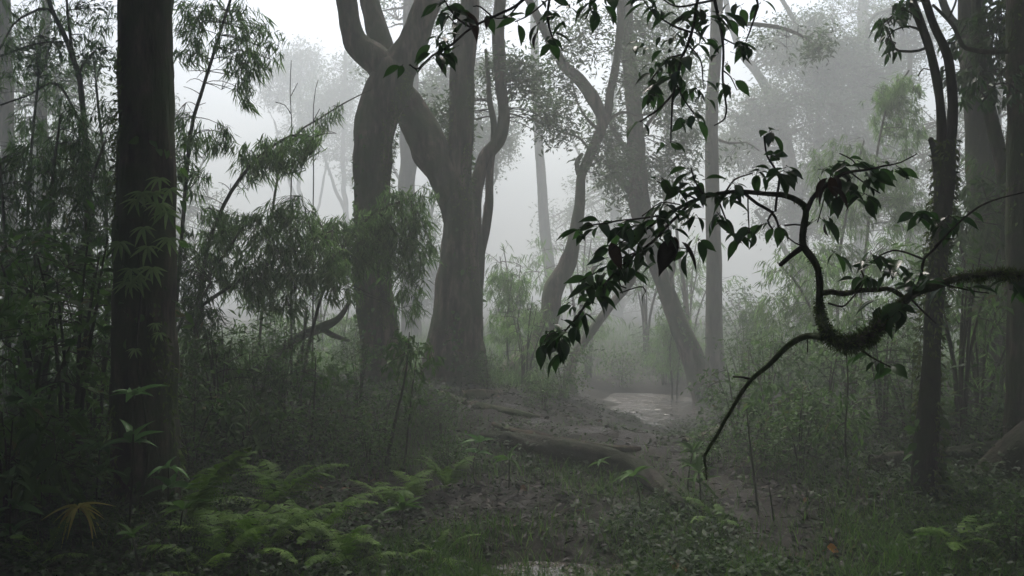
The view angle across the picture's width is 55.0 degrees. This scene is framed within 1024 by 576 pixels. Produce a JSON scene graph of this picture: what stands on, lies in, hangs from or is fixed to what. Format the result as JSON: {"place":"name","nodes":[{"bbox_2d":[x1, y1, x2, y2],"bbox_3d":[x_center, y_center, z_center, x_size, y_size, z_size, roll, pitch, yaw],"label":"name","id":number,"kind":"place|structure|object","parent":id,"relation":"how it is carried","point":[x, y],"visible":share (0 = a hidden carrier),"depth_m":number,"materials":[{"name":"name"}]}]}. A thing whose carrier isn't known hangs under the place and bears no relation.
{"place":"outdoors","nodes":[
{"label":"outdoors","id":0,"kind":"place"},
{"bbox_2d":[0,318,964,402],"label":"grass","id":1,"kind":"structure","parent":0,"point":[565,324],"depth_m":20.55,"materials":[{"name":"plant"}]},
{"bbox_2d":[0,0,1006,296],"label":"sky","id":2,"kind":"structure","parent":0,"point":[512,216],"materials":[{"name":"white"}]},
{"bbox_2d":[0,297,1023,575],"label":"ground","id":3,"kind":"structure","parent":0,"point":[600,389],"depth_m":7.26,"materials":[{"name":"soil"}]},
{"bbox_2d":[0,0,22,356],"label":"faint tree","id":4,"kind":"object","parent":3,"relation":"on","point":[6,109],"visible":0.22,"depth_m":18.89,"materials":[{"name":"grey plant"}]},
{"bbox_2d":[0,464,43,561],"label":"leafy herb","id":5,"kind":"object","parent":3,"relation":"on","point":[16,504],"visible":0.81,"depth_m":4.84,"materials":[{"name":"green plant"}]},
{"bbox_2d":[0,401,89,539],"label":"shrub","id":6,"kind":"object","parent":3,"relation":"on","point":[28,441],"visible":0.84,"depth_m":5.10,"materials":[{"name":"green plant"}]},
{"bbox_2d":[0,506,96,567],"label":"fern","id":7,"kind":"object","parent":3,"relation":"on","point":[53,533],"visible":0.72,"depth_m":4.84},
{"bbox_2d":[0,195,111,446],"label":"shrub","id":8,"kind":"object","parent":3,"relation":"on","point":[94,244],"visible":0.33,"depth_m":7.57,"materials":[{"name":"green plant"}]},
{"bbox_2d":[1,401,114,521],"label":"shrub","id":9,"kind":"object","parent":3,"relation":"on","point":[73,466],"visible":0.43,"depth_m":5.45,"materials":[{"name":"green plant"}]},
{"bbox_2d":[0,40,115,274],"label":"misty crown tree","id":10,"kind":"object","parent":3,"relation":"on","point":[17,134],"visible":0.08,"depth_m":27.87,"materials":[{"name":"grey plant"}]},
{"bbox_2d":[0,0,116,373],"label":"thin leaning tree","id":11,"kind":"object","parent":3,"relation":"on","point":[70,40],"visible":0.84,"depth_m":10.97,"materials":[{"name":"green plant"}]},
{"bbox_2d":[0,0,117,375],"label":"bamboo","id":12,"kind":"object","parent":3,"relation":"on","point":[40,133],"visible":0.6,"depth_m":11.01,"materials":[{"name":"green plant"}]},
{"bbox_2d":[0,96,118,422],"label":"bamboo","id":13,"kind":"object","parent":3,"relation":"on","point":[82,163],"visible":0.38,"depth_m":8.19,"materials":[{"name":"green plant"}]},
{"bbox_2d":[11,0,115,359],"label":"faint tree","id":14,"kind":"object","parent":3,"relation":"on","point":[43,112],"visible":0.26,"depth_m":20.91,"materials":[{"name":"grey plant"}]},
{"bbox_2d":[0,277,130,481],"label":"shrub","id":15,"kind":"object","parent":3,"relation":"on","point":[22,369],"visible":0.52,"depth_m":5.87,"materials":[{"name":"green plant"}]},
{"bbox_2d":[0,192,194,501],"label":"shrub","id":16,"kind":"object","parent":3,"relation":"on","point":[80,297],"visible":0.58,"depth_m":6.12,"materials":[{"name":"green plant"}]},
{"bbox_2d":[6,245,188,463],"bbox_3d":[-2.998,0.551,7.120,1.213,1.723,1.258,0,0,-27],"label":"shrub","id":17,"kind":"object","parent":3,"relation":"on","point":[107,362],"visible":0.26,"depth_m":7.02,"materials":[{"name":"green plant"}]},
{"bbox_2d":[97,384,166,544],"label":"leafy herb","id":18,"kind":"object","parent":3,"relation":"on","point":[131,435],"visible":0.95,"depth_m":5.24,"materials":[{"name":"green plant"}]},
{"bbox_2d":[99,0,189,516],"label":"thick trunk tree","id":19,"kind":"object","parent":3,"relation":"on","point":[144,141],"visible":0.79,"depth_m":5.85,"materials":[{"name":"brown plant"}]},
{"bbox_2d":[105,175,185,510],"bbox_3d":[-2.125,0.325,5.721,0.472,1.978,0.118,0,0,0],"label":"climbing plant","id":20,"kind":"object","parent":19,"relation":"attached to","point":[121,245],"visible":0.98,"depth_m":5.70,"materials":[{"name":"green plant"}]},
{"bbox_2d":[53,86,248,319],"bbox_3d":[-13.356,-2.898,36.317,7.836,11.668,5.244,0,0,0],"label":"misty crown tree","id":21,"kind":"object","parent":3,"relation":"on","point":[192,209],"visible":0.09,"depth_m":35.87,"materials":[{"name":"grey plant"}]},
{"bbox_2d":[137,507,278,575],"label":"fern","id":22,"kind":"object","parent":3,"relation":"on","point":[218,556],"visible":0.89,"depth_m":5.02,"materials":[{"name":"plant"}]},
{"bbox_2d":[182,447,256,524],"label":"fern","id":23,"kind":"object","parent":3,"relation":"on","point":[213,477],"visible":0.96,"depth_m":5.62,"materials":[{"name":"plant"}]},
{"bbox_2d":[178,363,261,472],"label":"shrub","id":24,"kind":"object","parent":3,"relation":"on","point":[196,438],"visible":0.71,"depth_m":7.00,"materials":[{"name":"green plant"}]},
{"bbox_2d":[172,0,289,325],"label":"bamboo","id":25,"kind":"object","parent":3,"relation":"on","point":[191,20],"visible":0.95,"depth_m":8.58,"materials":[{"name":"green plant"}]},
{"bbox_2d":[180,307,285,460],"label":"shrub","id":26,"kind":"object","parent":3,"relation":"on","point":[213,359],"visible":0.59,"depth_m":7.58,"materials":[{"name":"green plant"}]},
{"bbox_2d":[175,226,296,443],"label":"bamboo","id":27,"kind":"object","parent":3,"relation":"on","point":[200,293],"visible":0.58,"depth_m":8.13,"materials":[{"name":"green plant"}]},
{"bbox_2d":[192,397,284,468],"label":"shrub","id":28,"kind":"object","parent":3,"relation":"on","point":[256,423],"visible":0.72,"depth_m":7.29,"materials":[{"name":"green plant"}]},
{"bbox_2d":[164,508,342,564],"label":"fern","id":29,"kind":"object","parent":3,"relation":"on","point":[245,528],"visible":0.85,"depth_m":5.30,"materials":[{"name":"plant"}]},
{"bbox_2d":[177,124,359,419],"bbox_3d":[-2.152,-0.076,8.773,1.782,2.807,0.991,0,0,25],"label":"bamboo","id":30,"kind":"object","parent":3,"relation":"on","point":[253,295],"visible":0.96,"depth_m":8.67,"materials":[{"name":"green plant"}]},
{"bbox_2d":[222,392,322,469],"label":"shrub","id":31,"kind":"object","parent":3,"relation":"on","point":[285,432],"visible":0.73,"depth_m":7.54,"materials":[{"name":"green plant"}]},
{"bbox_2d":[204,459,348,510],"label":"fern","id":32,"kind":"object","parent":3,"relation":"on","point":[294,486],"visible":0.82,"depth_m":6.36,"materials":[{"name":"plant"}]},
{"bbox_2d":[229,310,332,423],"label":"shrub","id":33,"kind":"object","parent":3,"relation":"on","point":[293,347],"visible":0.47,"depth_m":8.90,"materials":[{"name":"green plant"}]},
{"bbox_2d":[247,34,352,306],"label":"misty crown tree","id":34,"kind":"object","parent":3,"relation":"on","point":[300,78],"visible":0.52,"depth_m":69.80,"materials":[{"name":"grey plant"}]},
{"bbox_2d":[242,352,365,448],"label":"shrub","id":35,"kind":"object","parent":3,"relation":"on","point":[311,388],"visible":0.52,"depth_m":8.14,"materials":[{"name":"green plant"}]},
{"bbox_2d":[255,89,371,396],"bbox_3d":[-2.141,-0.411,10.475,1.283,3.422,0.384,0,0,0],"label":"bamboo","id":36,"kind":"object","parent":3,"relation":"on","point":[325,122],"visible":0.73,"depth_m":10.49,"materials":[{"name":"green plant"}]},
{"bbox_2d":[249,493,380,546],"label":"fern","id":37,"kind":"object","parent":3,"relation":"on","point":[312,531],"visible":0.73,"depth_m":5.59,"materials":[{"name":"plant"}]},
{"bbox_2d":[281,46,399,310],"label":"misty crown tree","id":38,"kind":"object","parent":3,"relation":"on","point":[347,92],"visible":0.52,"depth_m":61.82,"materials":[{"name":"grey plant"}]},
{"bbox_2d":[310,370,389,435],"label":"shrub","id":39,"kind":"object","parent":3,"relation":"on","point":[354,401],"visible":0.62,"depth_m":8.93,"materials":[{"name":"green plant"}]},
{"bbox_2d":[292,520,414,567],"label":"fern","id":40,"kind":"object","parent":3,"relation":"on","point":[338,543],"visible":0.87,"depth_m":5.29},
{"bbox_2d":[316,328,393,421],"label":"shrub","id":41,"kind":"object","parent":3,"relation":"on","point":[367,357],"visible":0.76,"depth_m":9.47,"materials":[{"name":"green plant"}]},
{"bbox_2d":[321,406,408,475],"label":"shrub","id":42,"kind":"object","parent":3,"relation":"on","point":[378,445],"visible":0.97,"depth_m":7.64,"materials":[{"name":"green plant"}]},
{"bbox_2d":[297,181,444,415],"bbox_3d":[-1.320,0.157,9.202,1.403,2.306,0.805,0,0,0],"label":"bamboo","id":43,"kind":"object","parent":3,"relation":"on","point":[386,239],"visible":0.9,"depth_m":9.13,"materials":[{"name":"green plant"}]},
{"bbox_2d":[336,0,442,387],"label":"forked tree","id":44,"kind":"object","parent":3,"relation":"on","point":[382,104],"visible":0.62,"depth_m":11.82,"materials":[{"name":"brown plant"}]},
{"bbox_2d":[351,469,434,506],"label":"fern","id":45,"kind":"object","parent":3,"relation":"on","point":[392,495],"visible":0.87,"depth_m":6.73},
{"bbox_2d":[353,164,441,319],"bbox_3d":[-4.261,-3.209,40.183,5.430,12.881,3.336,0,0,14],"label":"misty crown tree","id":46,"kind":"object","parent":3,"relation":"on","point":[427,301],"visible":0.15,"depth_m":39.65,"materials":[{"name":"grey plant"}]},
{"bbox_2d":[347,0,452,339],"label":"ghostly tree","id":47,"kind":"object","parent":3,"relation":"on","point":[407,172],"visible":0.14,"depth_m":26.82,"materials":[{"name":"grey plant"}]},
{"bbox_2d":[380,329,428,468],"bbox_3d":[-0.853,1.024,7.641,0.346,1.417,0.608,0,0,12],"label":"sapling","id":48,"kind":"object","parent":3,"relation":"on","point":[404,344],"visible":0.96,"depth_m":7.68,"materials":[{"name":"green plant"}]},
{"bbox_2d":[371,362,451,424],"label":"shrub","id":49,"kind":"object","parent":3,"relation":"on","point":[400,383],"visible":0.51,"depth_m":9.32,"materials":[{"name":"green plant"}]},
{"bbox_2d":[396,338,444,465],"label":"sapling","id":50,"kind":"object","parent":3,"relation":"on","point":[407,398],"visible":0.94,"depth_m":7.89,"materials":[{"name":"green plant"}]},
{"bbox_2d":[360,0,492,386],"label":"flared trunk tree","id":51,"kind":"object","parent":3,"relation":"on","point":[444,165],"visible":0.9,"depth_m":12.42,"materials":[{"name":"brown plant"}]},
{"bbox_2d":[415,388,471,443],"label":"shrub","id":52,"kind":"object","parent":3,"relation":"on","point":[440,426],"visible":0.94,"depth_m":8.82,"materials":[{"name":"green plant"}]},
{"bbox_2d":[419,0,524,159],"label":"ghostly tree","id":53,"kind":"object","parent":3,"relation":"on","point":[483,2],"visible":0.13,"depth_m":35.91,"materials":[{"name":"grey plant"}]},
{"bbox_2d":[419,28,528,219],"bbox_3d":[-1.762,-2.983,32.222,4.619,11.123,3.476,0,0,0],"label":"misty crown tree","id":54,"kind":"object","parent":3,"relation":"on","point":[486,138],"visible":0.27,"depth_m":31.79,"materials":[{"name":"grey plant"}]},
{"bbox_2d":[421,0,589,337],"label":"looping tree","id":55,"kind":"object","parent":3,"relation":"on","point":[504,70],"visible":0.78,"depth_m":13.58,"materials":[{"name":"grey plant"}]},
{"bbox_2d":[0,352,1023,575],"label":"ground cover","id":56,"kind":"object","parent":3,"relation":"on","point":[43,525],"visible":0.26,"depth_m":5.87,"materials":[{"name":"green plant"}]},
{"bbox_2d":[0,402,1023,575],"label":"grass","id":57,"kind":"structure","parent":3,"relation":"on","point":[892,562],"depth_m":5.84,"materials":[{"name":"plant"}]},
{"bbox_2d":[483,268,542,378],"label":"young bamboo","id":58,"kind":"object","parent":3,"relation":"on","point":[492,337],"visible":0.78,"depth_m":14.94,"materials":[{"name":"green plant"}]},
{"bbox_2d":[483,241,551,355],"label":"shrub","id":59,"kind":"object","parent":3,"relation":"on","point":[530,274],"visible":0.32,"depth_m":20.42,"materials":[{"name":"green plant"}]},
{"bbox_2d":[489,292,564,391],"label":"shrub","id":60,"kind":"object","parent":3,"relation":"on","point":[523,370],"visible":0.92,"depth_m":13.04,"materials":[{"name":"green plant"}]},
{"bbox_2d":[517,366,575,408],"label":"shrub","id":61,"kind":"object","parent":3,"relation":"on","point":[537,394],"visible":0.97,"depth_m":10.75,"materials":[{"name":"green plant"}]},
{"bbox_2d":[530,0,563,325],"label":"pale curved tree","id":62,"kind":"object","parent":3,"relation":"on","point":[544,224],"visible":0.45,"depth_m":37.85,"materials":[{"name":"grey plant"}]},
{"bbox_2d":[480,561,631,575],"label":"puddle","id":63,"kind":"object","parent":3,"relation":"on","point":[560,565],"visible":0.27,"depth_m":5.59,"materials":[{"name":"grey liquid"}]},
{"bbox_2d":[532,335,604,396],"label":"shrub","id":64,"kind":"object","parent":3,"relation":"on","point":[572,382],"visible":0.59,"depth_m":13.22,"materials":[{"name":"green plant"}]},
{"bbox_2d":[527,230,626,348],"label":"shrub","id":65,"kind":"object","parent":3,"relation":"on","point":[584,260],"visible":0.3,"depth_m":22.34,"materials":[{"name":"green plant"}]},
{"bbox_2d":[383,0,776,155],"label":"overhanging tree","id":66,"kind":"object","parent":3,"relation":"on","point":[677,64],"visible":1,"depth_m":4.20,"materials":[{"name":"green plant"}]},
{"bbox_2d":[479,431,687,511],"bbox_3d":[0.637,1.357,7.728,0.589,0.316,2.579,0,0,-33],"label":"fallen log","id":67,"kind":"object","parent":3,"relation":"on","point":[556,447],"visible":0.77,"depth_m":7.75,"materials":[{"name":"wood"}]},
{"bbox_2d":[496,0,680,378],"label":"crooked tree","id":68,"kind":"object","parent":3,"relation":"on","point":[554,285],"visible":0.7,"depth_m":15.42,"materials":[{"name":"grey plant"}]},
{"bbox_2d":[565,216,646,392],"bbox_3d":[1.561,0.370,16.496,1.404,3.184,0.270,0,0,0],"label":"bare sapling","id":69,"kind":"object","parent":3,"relation":"on","point":[600,319],"visible":0.37,"depth_m":16.43,"materials":[{"name":"grey plant"}]},
{"bbox_2d":[525,52,702,318],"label":"misty crown tree","id":70,"kind":"object","parent":3,"relation":"on","point":[613,212],"visible":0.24,"depth_m":47.91,"materials":[{"name":"grey plant"}]},
{"bbox_2d":[596,343,648,387],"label":"shrub","id":71,"kind":"object","parent":3,"relation":"on","point":[626,373],"visible":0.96,"depth_m":18.85,"materials":[{"name":"green plant"}]},
{"bbox_2d":[598,239,680,358],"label":"shrub","id":72,"kind":"object","parent":3,"relation":"on","point":[646,321],"visible":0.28,"depth_m":22.50,"materials":[{"name":"green plant"}]},
{"bbox_2d":[570,0,721,403],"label":"leaning tree","id":73,"kind":"object","parent":3,"relation":"on","point":[694,361],"visible":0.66,"depth_m":16.87,"materials":[{"name":"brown plant"}]},
{"bbox_2d":[602,393,718,426],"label":"puddle","id":74,"kind":"object","parent":3,"relation":"on","point":[654,408],"visible":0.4,"depth_m":16.35,"materials":[{"name":"grey liquid"}]},
{"bbox_2d":[616,0,724,322],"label":"ghostly tree","id":75,"kind":"object","parent":3,"relation":"on","point":[667,38],"visible":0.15,"depth_m":39.89,"materials":[{"name":"grey plant"}]},
{"bbox_2d":[644,314,706,398],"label":"young bamboo","id":76,"kind":"object","parent":3,"relation":"on","point":[675,355],"visible":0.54,"depth_m":17.48,"materials":[{"name":"green plant"}]},
{"bbox_2d":[642,231,747,341],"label":"shrub","id":77,"kind":"object","parent":3,"relation":"on","point":[691,285],"visible":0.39,"depth_m":22.93,"materials":[{"name":"green plant"}]},
{"bbox_2d":[679,353,783,442],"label":"shrub","id":78,"kind":"object","parent":3,"relation":"on","point":[728,375],"visible":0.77,"depth_m":8.70,"materials":[{"name":"green plant"}]},
{"bbox_2d":[694,276,791,355],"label":"shrub","id":79,"kind":"object","parent":3,"relation":"on","point":[727,323],"visible":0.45,"depth_m":21.08,"materials":[{"name":"green plant"}]},
{"bbox_2d":[666,0,847,393],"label":"straight pale tree","id":80,"kind":"object","parent":3,"relation":"on","point":[713,320],"visible":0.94,"depth_m":17.89,"materials":[{"name":"grey plant"}]},
{"bbox_2d":[720,406,802,470],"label":"shrub","id":81,"kind":"object","parent":3,"relation":"on","point":[767,428],"visible":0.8,"depth_m":7.57,"materials":[{"name":"green plant"}]},
{"bbox_2d":[719,316,819,433],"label":"shrub","id":82,"kind":"object","parent":3,"relation":"on","point":[756,341],"visible":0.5,"depth_m":9.83,"materials":[{"name":"green plant"}]},
{"bbox_2d":[536,127,1023,481],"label":"branch","id":83,"kind":"object","parent":3,"relation":"on","point":[886,317],"visible":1,"depth_m":3.58,"materials":[{"name":"green plant"}]},
{"bbox_2d":[740,380,836,453],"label":"shrub","id":84,"kind":"object","parent":3,"relation":"on","point":[750,407],"visible":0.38,"depth_m":7.97,"materials":[{"name":"green plant"}]},
{"bbox_2d":[738,379,860,480],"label":"shrub","id":85,"kind":"object","parent":3,"relation":"on","point":[800,424],"visible":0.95,"depth_m":7.23,"materials":[{"name":"green plant"}]},
{"bbox_2d":[699,0,949,331],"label":"tree","id":86,"kind":"object","parent":3,"relation":"on","point":[776,110],"visible":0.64,"depth_m":33.58,"materials":[{"name":"grey plant"}]},
{"bbox_2d":[754,322,895,435],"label":"shrub","id":87,"kind":"object","parent":3,"relation":"on","point":[803,359],"visible":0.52,"depth_m":8.83,"materials":[{"name":"green plant"}]},
{"bbox_2d":[749,223,928,392],"bbox_3d":[4.020,0.335,11.798,2.289,2.304,1.582,0,0,0],"label":"bamboo","id":88,"kind":"object","parent":3,"relation":"on","point":[806,319],"visible":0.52,"depth_m":11.92,"materials":[{"name":"green plant"}]},
{"bbox_2d":[812,334,872,497],"bbox_3d":[2.234,1.132,6.655,0.379,1.669,0.511,0,0,-11],"label":"sapling","id":89,"kind":"object","parent":3,"relation":"on","point":[833,427],"visible":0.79,"depth_m":6.59,"materials":[{"name":"green plant"}]},
{"bbox_2d":[795,308,904,427],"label":"shrub","id":90,"kind":"object","parent":3,"relation":"on","point":[852,366],"visible":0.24,"depth_m":9.22,"materials":[{"name":"green plant"}]},
{"bbox_2d":[797,70,932,329],"bbox_3d":[5.297,-0.930,14.759,2.185,4.795,1.672,0,0,0],"label":"bamboo","id":91,"kind":"object","parent":3,"relation":"on","point":[886,103],"visible":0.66,"depth_m":14.84,"materials":[{"name":"green plant"}]},
{"bbox_2d":[818,0,911,317],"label":"ghostly tree","id":92,"kind":"object","parent":3,"relation":"on","point":[863,5],"visible":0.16,"depth_m":45.77,"materials":[{"name":"grey plant"}]},
{"bbox_2d":[819,288,953,438],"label":"shrub","id":93,"kind":"object","parent":3,"relation":"on","point":[879,399],"visible":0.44,"depth_m":8.03,"materials":[{"name":"green plant"}]},
{"bbox_2d":[814,53,966,334],"bbox_3d":[12.120,-2.420,30.380,5.466,9.690,3.876,0,0,0],"label":"misty crown tree","id":94,"kind":"object","parent":3,"relation":"on","point":[909,67],"visible":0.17,"depth_m":29.97,"materials":[{"name":"grey plant"}]},
{"bbox_2d":[840,331,978,441],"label":"shrub","id":95,"kind":"object","parent":3,"relation":"on","point":[909,401],"visible":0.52,"depth_m":7.83,"materials":[{"name":"green plant"}]},
{"bbox_2d":[868,0,962,502],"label":"two stem tree","id":96,"kind":"object","parent":3,"relation":"on","point":[926,445],"visible":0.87,"depth_m":6.16,"materials":[{"name":"brown plant"}]},
{"bbox_2d":[867,440,998,477],"bbox_3d":[3.143,1.206,6.936,1.301,0.283,0.246,0,0,-9],"label":"fallen log","id":97,"kind":"object","parent":3,"relation":"on","point":[960,450],"visible":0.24,"depth_m":6.84,"materials":[{"name":"brown wood"}]},
{"bbox_2d":[875,152,1004,417],"bbox_3d":[4.482,0.064,9.550,1.610,2.874,1.852,0,0,0],"label":"bamboo","id":98,"kind":"object","parent":3,"relation":"on","point":[995,229],"visible":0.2,"depth_m":9.68,"materials":[{"name":"green plant"}]},
{"bbox_2d":[873,215,1023,436],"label":"shrub","id":99,"kind":"object","parent":3,"relation":"on","point":[960,403],"visible":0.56,"depth_m":7.86,"materials":[{"name":"green plant"}]},
{"bbox_2d":[897,55,1006,262],"bbox_3d":[11.960,-2.027,24.279,4.815,8.329,3.473,0,0,0],"label":"misty crown tree","id":100,"kind":"object","parent":3,"relation":"on","point":[924,154],"visible":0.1,"depth_m":24.33,"materials":[{"name":"grey plant"}]},
{"bbox_2d":[913,515,999,551],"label":"fern","id":101,"kind":"object","parent":3,"relation":"on","point":[955,546],"visible":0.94,"depth_m":5.28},
{"bbox_2d":[911,282,1006,425],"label":"shrub","id":102,"kind":"object","parent":3,"relation":"on","point":[976,381],"visible":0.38,"depth_m":8.61,"materials":[{"name":"green plant"}]},
{"bbox_2d":[938,0,1003,394],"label":"grey misty trunk","id":103,"kind":"object","parent":3,"relation":"on","point":[977,144],"visible":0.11,"depth_m":10.87,"materials":[{"name":"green plant"}]},
{"bbox_2d":[940,0,1006,419],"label":"sinuous trunk","id":104,"kind":"object","parent":3,"relation":"on","point":[985,38],"visible":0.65,"depth_m":8.95,"materials":[{"name":"brown plant"}]},
{"bbox_2d":[932,0,1023,436],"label":"dark trunk tree","id":105,"kind":"object","parent":3,"relation":"on","point":[1013,68],"visible":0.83,"depth_m":7.34,"materials":[{"name":"brown plant"}]},
{"bbox_2d":[961,420,1023,485],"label":"leaning log","id":106,"kind":"object","parent":3,"relation":"on","point":[1013,438],"visible":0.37,"depth_m":6.52,"materials":[{"name":"wood"}]},
{"bbox_2d":[962,493,1023,563],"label":"shrub","id":107,"kind":"object","parent":3,"relation":"on","point":[1015,530],"visible":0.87,"depth_m":5.25,"materials":[{"name":"green plant"}]},
{"bbox_2d":[477,401,813,562],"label":"path","id":108,"kind":"structure","parent":0,"point":[651,451],"depth_m":7.70,"materials":[{"name":"soil"}]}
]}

